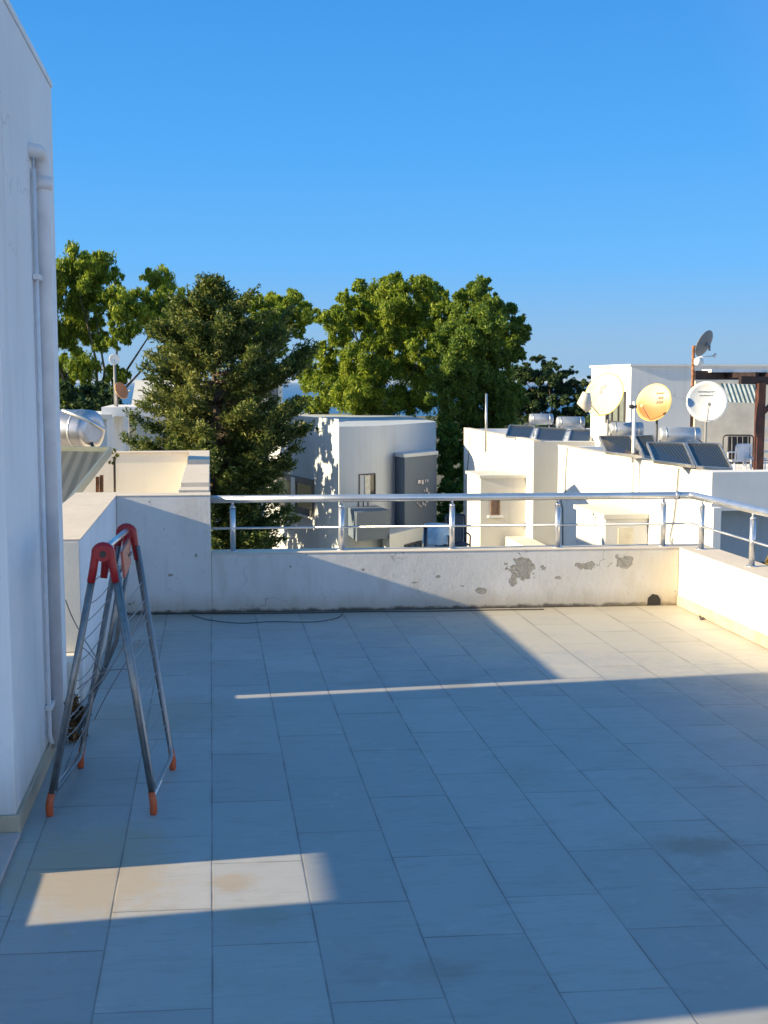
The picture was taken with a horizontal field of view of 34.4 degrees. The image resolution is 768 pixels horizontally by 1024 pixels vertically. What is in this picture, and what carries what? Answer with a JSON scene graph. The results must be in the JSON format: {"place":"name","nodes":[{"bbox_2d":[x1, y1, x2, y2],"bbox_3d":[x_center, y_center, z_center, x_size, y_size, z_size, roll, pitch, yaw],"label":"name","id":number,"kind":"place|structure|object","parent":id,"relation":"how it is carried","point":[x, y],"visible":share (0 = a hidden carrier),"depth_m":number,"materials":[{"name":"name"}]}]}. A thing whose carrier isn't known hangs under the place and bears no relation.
{"place":"outdoors","nodes":[
{"label":"outdoors","id":0,"kind":"place"},
{"bbox_2d":[96,405,161,450],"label":"white house","id":1,"kind":"structure","parent":0,"point":[115,419],"depth_m":26.95,"materials":[{"name":"white paint"}]},
{"bbox_2d":[109,354,119,405],"bbox_3d":[-6.040,-2.850,27.876,0.221,1.388,0.246,3,7,28],"label":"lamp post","id":2,"kind":"object","parent":1,"relation":"on","point":[114,359],"visible":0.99,"depth_m":27.81,"materials":[{"name":"white metal"}]},
{"bbox_2d":[115,382,129,406],"bbox_3d":[-5.754,-2.562,27.388,0.345,0.608,0.336,-1,6,-8],"label":"satellite dish","id":3,"kind":"object","parent":1,"relation":"on","point":[121,391],"visible":0.99,"depth_m":27.40,"materials":[{"name":"brown metal"}]},
{"bbox_2d":[83,450,209,492],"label":"neighbour terrace","id":4,"kind":"structure","parent":0,"point":[160,471],"depth_m":14.19,"materials":[{"name":"beige paint"}]},
{"bbox_2d":[60,409,111,503],"bbox_3d":[-3.192,-0.471,11.844,1.139,1.006,3.216,-1,6,-8],"label":"solar water heater","id":5,"kind":"object","parent":4,"relation":"on","point":[85,456],"visible":0.48,"depth_m":12.24,"materials":[{"name":"metal"}]},
{"bbox_2d":[108,448,119,491],"bbox_3d":[-2.690,-0.319,12.391,0.114,0.641,0.077,2,6,15],"label":"pole","id":6,"kind":"object","parent":4,"relation":"on","point":[113,463],"visible":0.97,"depth_m":12.37,"materials":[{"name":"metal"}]},
{"bbox_2d":[131,380,264,525],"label":"gabled house","id":7,"kind":"structure","parent":0,"point":[139,384],"depth_m":31.99,"materials":[{"name":"white paint"}]},
{"bbox_2d":[74,382,590,415],"bbox_3d":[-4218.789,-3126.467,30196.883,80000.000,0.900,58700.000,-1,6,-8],"label":"sea","id":8,"kind":"structure","parent":0,"point":[294,389],"depth_m":4091.62,"materials":[{"name":"liquid"}]},
{"bbox_2d":[129,416,555,456],"bbox_3d":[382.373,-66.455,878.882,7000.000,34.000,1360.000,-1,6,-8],"label":"terrain","id":9,"kind":"structure","parent":0,"point":[134,432],"depth_m":413.12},
{"bbox_2d":[129,411,590,429],"bbox_3d":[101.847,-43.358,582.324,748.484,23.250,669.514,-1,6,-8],"label":"distant woodland","id":10,"kind":"object","parent":9,"relation":"on","point":[520,421],"visible":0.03,"depth_m":382.42,"materials":[{"name":"green plant"}]},
{"bbox_2d":[0,605,767,1023],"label":"terrace floor","id":11,"kind":"structure","parent":0,"point":[552,815],"depth_m":4.58,"materials":[{"name":"tile"}]},
{"bbox_2d":[0,0,66,883],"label":"rendered house","id":12,"kind":"structure","parent":11,"relation":"on","point":[33,675],"depth_m":4.95,"materials":[{"name":"paint"}]},
{"bbox_2d":[64,694,91,742],"bbox_3d":[-1.422,0.945,5.747,0.138,0.232,0.169,4,7,35],"label":"dead plant","id":13,"kind":"object","parent":11,"relation":"on","point":[74,736],"visible":0.61,"depth_m":5.72,"materials":[{"name":"brown plant"}]},
{"bbox_2d":[62,492,118,713],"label":"parapet wall","id":14,"kind":"structure","parent":11,"relation":"on","point":[89,520],"depth_m":6.84,"materials":[{"name":"paint"}]},
{"bbox_2d":[45,523,175,816],"bbox_3d":[-1.104,0.597,5.045,0.450,1.059,0.727,0,6,-3],"label":"drying rack","id":15,"kind":"object","parent":11,"relation":"on","point":[107,554],"visible":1,"depth_m":4.89,"materials":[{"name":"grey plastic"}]},
{"bbox_2d":[116,492,211,614],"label":"parapet wall","id":16,"kind":"structure","parent":11,"relation":"on","point":[174,535],"depth_m":8.83,"materials":[{"name":"white paint"}]},
{"bbox_2d":[192,613,342,623],"bbox_3d":[-0.819,0.743,8.667,1.069,0.005,0.318,0,6,-3],"label":"floor cable","id":17,"kind":"object","parent":11,"relation":"on","point":[264,621],"visible":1,"depth_m":8.56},
{"bbox_2d":[154,609,543,613],"bbox_3d":[-0.238,0.717,8.918,2.808,0.007,0.042,0,6,-4],"label":"skirting","id":18,"kind":"object","parent":11,"relation":"on","point":[348,611],"visible":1,"depth_m":8.91,"materials":[{"name":"grey concrete"}]},
{"bbox_2d":[211,544,678,612],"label":"parapet wall","id":19,"kind":"structure","parent":11,"relation":"on","point":[335,579],"depth_m":9.04,"materials":[{"name":"white paint"}]},
{"bbox_2d":[671,543,767,648],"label":"parapet wall","id":20,"kind":"structure","parent":11,"relation":"on","point":[725,589],"depth_m":8.40,"materials":[{"name":"white paint"}]},
{"bbox_2d":[210,491,767,566],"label":"metal railing","id":21,"kind":"object","parent":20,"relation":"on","point":[675,495],"visible":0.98,"depth_m":9.04,"materials":[{"name":"metal"}]},
{"bbox_2d":[9,0,767,382],"label":"sky","id":22,"kind":"structure","parent":0,"point":[604,163],"materials":[{"name":"blue"}]},
{"bbox_2d":[437,463,462,546],"bbox_3d":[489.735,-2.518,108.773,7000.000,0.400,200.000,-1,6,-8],"label":"ground","id":23,"kind":"structure","parent":0,"point":[439,479],"depth_m":108.17,"materials":[{"name":"grey"}]},
{"bbox_2d":[59,379,135,432],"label":"bushy tree","id":24,"kind":"object","parent":23,"relation":"on","point":[89,397],"visible":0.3,"depth_m":44.49,"materials":[{"name":"green plant"}]},
{"bbox_2d":[56,240,185,409],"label":"eucalyptus tree","id":25,"kind":"object","parent":23,"relation":"on","point":[84,277],"visible":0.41,"depth_m":54.99,"materials":[{"name":"green plant"}]},
{"bbox_2d":[135,347,269,465],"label":"bushy tree","id":26,"kind":"object","parent":23,"relation":"on","point":[161,376],"depth_m":53.67,"materials":[{"name":"green plant"}]},
{"bbox_2d":[117,272,322,571],"bbox_3d":[-2.756,1.138,21.706,3.620,10.527,3.506,4,7,36],"label":"conifer tree","id":27,"kind":"object","parent":23,"relation":"on","point":[233,426],"visible":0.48,"depth_m":20.95,"materials":[{"name":"green plant"}]},
{"bbox_2d":[265,384,282,411],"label":"white tower house","id":28,"kind":"structure","parent":23,"relation":"on","point":[276,391],"depth_m":71.64,"materials":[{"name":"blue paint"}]},
{"bbox_2d":[272,388,277,405],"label":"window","id":29,"kind":"structure","parent":28,"relation":"in","point":[275,391],"depth_m":71.59,"materials":[{"name":"glass"}]},
{"bbox_2d":[240,287,313,510],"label":"eucalyptus tree","id":30,"kind":"object","parent":23,"relation":"on","point":[301,318],"visible":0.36,"depth_m":58.87,"materials":[{"name":"green plant"}]},
{"bbox_2d":[265,412,437,548],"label":"flat roofed building","id":31,"kind":"structure","parent":23,"relation":"on","point":[365,454],"depth_m":50.77,"materials":[{"name":"white paint"}]},
{"bbox_2d":[276,474,314,519],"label":"window","id":32,"kind":"structure","parent":31,"relation":"in","point":[303,486],"depth_m":58.97,"materials":[{"name":"grey glass"}]},
{"bbox_2d":[359,473,375,493],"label":"window","id":33,"kind":"structure","parent":31,"relation":"in","point":[370,479],"depth_m":49.00,"materials":[{"name":"beige glass"}]},
{"bbox_2d":[404,540,421,546],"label":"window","id":34,"kind":"structure","parent":31,"relation":"in","point":[418,543],"depth_m":49.53,"materials":[{"name":"grey glass"}]},
{"bbox_2d":[296,270,451,416],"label":"eucalyptus tree","id":35,"kind":"object","parent":23,"relation":"on","point":[355,387],"visible":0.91,"depth_m":64.56,"materials":[{"name":"green plant"}]},
{"bbox_2d":[419,274,532,546],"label":"eucalyptus tree","id":36,"kind":"object","parent":23,"relation":"on","point":[476,358],"visible":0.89,"depth_m":60.42,"materials":[{"name":"green plant"}]},
{"bbox_2d":[508,354,590,426],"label":"bushy tree","id":37,"kind":"object","parent":23,"relation":"on","point":[565,391],"visible":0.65,"depth_m":75.23,"materials":[{"name":"green plant"}]},
{"bbox_2d":[573,504,648,544],"bbox_3d":[5.632,2.655,31.275,1.116,5.490,2.533,-1,6,-8],"label":"garden hut","id":38,"kind":"object","parent":23,"relation":"on","point":[608,534],"visible":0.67,"depth_m":29.96,"materials":[{"name":"white paint"}]},
{"bbox_2d":[618,528,632,544],"bbox_3d":[5.807,0.695,29.883,0.367,0.614,0.028,-1,6,-8],"label":"door","id":39,"kind":"structure","parent":38,"relation":"in","point":[625,535],"depth_m":29.86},
{"bbox_2d":[463,428,767,562],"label":"white apartment building","id":40,"kind":"structure","parent":23,"relation":"on","point":[503,464],"depth_m":35.96,"materials":[{"name":"paint"}]},
{"bbox_2d":[485,394,487,451],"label":"antenna pole","id":41,"kind":"object","parent":40,"relation":"on","point":[486,398],"visible":1,"depth_m":46.83,"materials":[{"name":"metal"}]},
{"bbox_2d":[487,501,503,517],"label":"window","id":42,"kind":"structure","parent":40,"relation":"in","point":[495,505],"depth_m":41.44,"materials":[{"name":"brown wood"}]},
{"bbox_2d":[505,414,567,440],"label":"solar water heater","id":43,"kind":"object","parent":40,"relation":"on","point":[548,433],"visible":0.94,"depth_m":43.19,"materials":[{"name":"glass"}]},
{"bbox_2d":[556,417,591,440],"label":"solar water heater","id":44,"kind":"object","parent":40,"relation":"on","point":[578,430],"visible":0.8,"depth_m":44.19,"materials":[{"name":"metal"}]},
{"bbox_2d":[577,373,623,434],"bbox_3d":[5.688,-2.303,32.540,1.106,2.688,1.492,2,6,18],"label":"satellite dish","id":45,"kind":"object","parent":40,"relation":"on","point":[603,394],"visible":1,"depth_m":32.83,"materials":[{"name":"white metal"}]},
{"bbox_2d":[598,422,654,458],"bbox_3d":[6.173,-1.789,31.464,1.553,0.906,2.700,0,6,4],"label":"solar water heater","id":46,"kind":"object","parent":40,"relation":"on","point":[617,441],"visible":0.94,"depth_m":31.16,"materials":[{"name":"glass"}]},
{"bbox_2d":[629,402,636,499],"bbox_3d":[6.069,-1.491,30.404,0.170,2.412,0.108,-1,6,-8],"label":"antenna pole","id":47,"kind":"object","parent":40,"relation":"on","point":[634,406],"visible":1,"depth_m":30.35,"materials":[{"name":"white metal"}]},
{"bbox_2d":[636,384,671,441],"bbox_3d":[6.745,-2.043,31.433,0.828,2.402,0.814,-1,6,-8],"label":"satellite dish","id":48,"kind":"object","parent":40,"relation":"on","point":[653,402],"visible":0.99,"depth_m":31.43,"materials":[{"name":"yellow metal"}]},
{"bbox_2d":[589,364,767,459],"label":"penthouse","id":49,"kind":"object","parent":40,"relation":"on","point":[734,418],"visible":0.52,"depth_m":38.24,"materials":[{"name":"white paint"}]},
{"bbox_2d":[605,391,625,422],"bbox_3d":[7.337,-3.302,39.293,0.088,1.032,1.900,-1,6,-8],"label":"window","id":50,"kind":"structure","parent":49,"relation":"in","point":[619,414],"depth_m":38.86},
{"bbox_2d":[646,427,732,469],"bbox_3d":[6.758,-1.466,28.439,1.734,0.881,2.729,0,6,0],"label":"solar water heater","id":51,"kind":"object","parent":40,"relation":"on","point":[679,446],"visible":1,"depth_m":27.86,"materials":[{"name":"glass"}]},
{"bbox_2d":[690,330,716,426],"bbox_3d":[8.427,-2.893,32.877,0.709,3.791,0.377,-3,7,-30],"label":"satellite dish","id":52,"kind":"object","parent":40,"relation":"on","point":[702,346],"visible":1,"depth_m":32.69,"materials":[{"name":"grey metal"}]},
{"bbox_2d":[686,381,727,442],"bbox_3d":[8.070,-2.017,30.895,0.795,2.462,0.803,-3,7,-30],"label":"satellite dish","id":53,"kind":"object","parent":40,"relation":"on","point":[706,401],"visible":0.98,"depth_m":30.92,"materials":[{"name":"white metal"}]},
{"bbox_2d":[694,369,767,469],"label":"pergola","id":54,"kind":"object","parent":40,"relation":"on","point":[758,378],"visible":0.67,"depth_m":31.43,"materials":[{"name":"brown wood"}]},
{"bbox_2d":[722,434,753,466],"bbox_3d":[10.061,-1.734,35.303,0.899,0.939,0.180,-1,6,-8],"label":"barred window","id":55,"kind":"structure","parent":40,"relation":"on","point":[734,440],"depth_m":35.22,"materials":[{"name":"metal"}]},
{"bbox_2d":[727,444,751,469],"bbox_3d":[9.735,-1.496,34.002,0.519,0.780,0.560,-1,6,-8],"label":"plastic chair","id":56,"kind":"object","parent":40,"relation":"on","point":[742,451],"visible":0.86,"depth_m":33.77,"materials":[{"name":"white plastic"}]},
{"bbox_2d":[744,457,766,469],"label":"side table","id":57,"kind":"object","parent":40,"relation":"on","point":[749,458],"visible":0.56,"depth_m":33.49,"materials":[{"name":"white plastic"}]},
{"bbox_2d":[764,417,767,463],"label":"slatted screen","id":58,"kind":"object","parent":40,"relation":"on","point":[765,451],"depth_m":34.46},
{"bbox_2d":[721,383,754,402],"bbox_3d":[10.048,-3.343,35.003,1.114,0.569,0.118,0,6,0],"label":"striped awning","id":59,"kind":"object","parent":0,"point":[742,393],"visible":0.87,"depth_m":34.99,"materials":[{"name":"fabric"}]},
{"bbox_2d":[757,555,767,564],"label":"dry plant","id":60,"kind":"object","parent":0,"point":[766,561],"visible":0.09,"depth_m":9.19,"materials":[{"name":"green plant"}]},
{"bbox_3d":[2.834,3.333,31.708,3.800,4.050,6.000,-1,6,-8],"label":"lower terrace","id":61,"kind":"object","parent":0,"visible":0},
{"bbox_2d":[423,527,427,546],"bbox_3d":[0.995,0.919,29.759,0.111,1.159,0.111,2,6,15],"label":"terrace post","id":62,"kind":"object","parent":61,"relation":"on","point":[425,536],"visible":0.46,"depth_m":29.68,"materials":[{"name":"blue metal"}]},
{"bbox_2d":[422,523,448,546],"bbox_3d":[1.286,0.869,30.238,0.708,1.158,0.690,-1,6,-8],"label":"garden table","id":63,"kind":"object","parent":61,"relation":"on","point":[436,536],"visible":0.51,"depth_m":29.96,"materials":[{"name":"blue"}]},
{"bbox_2d":[444,513,470,546],"bbox_3d":[1.787,0.755,30.271,0.582,1.381,0.618,-1,6,-8],"label":"garden chair","id":64,"kind":"object","parent":61,"relation":"on","point":[459,532],"visible":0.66,"depth_m":30.48,"materials":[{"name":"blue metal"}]}
]}

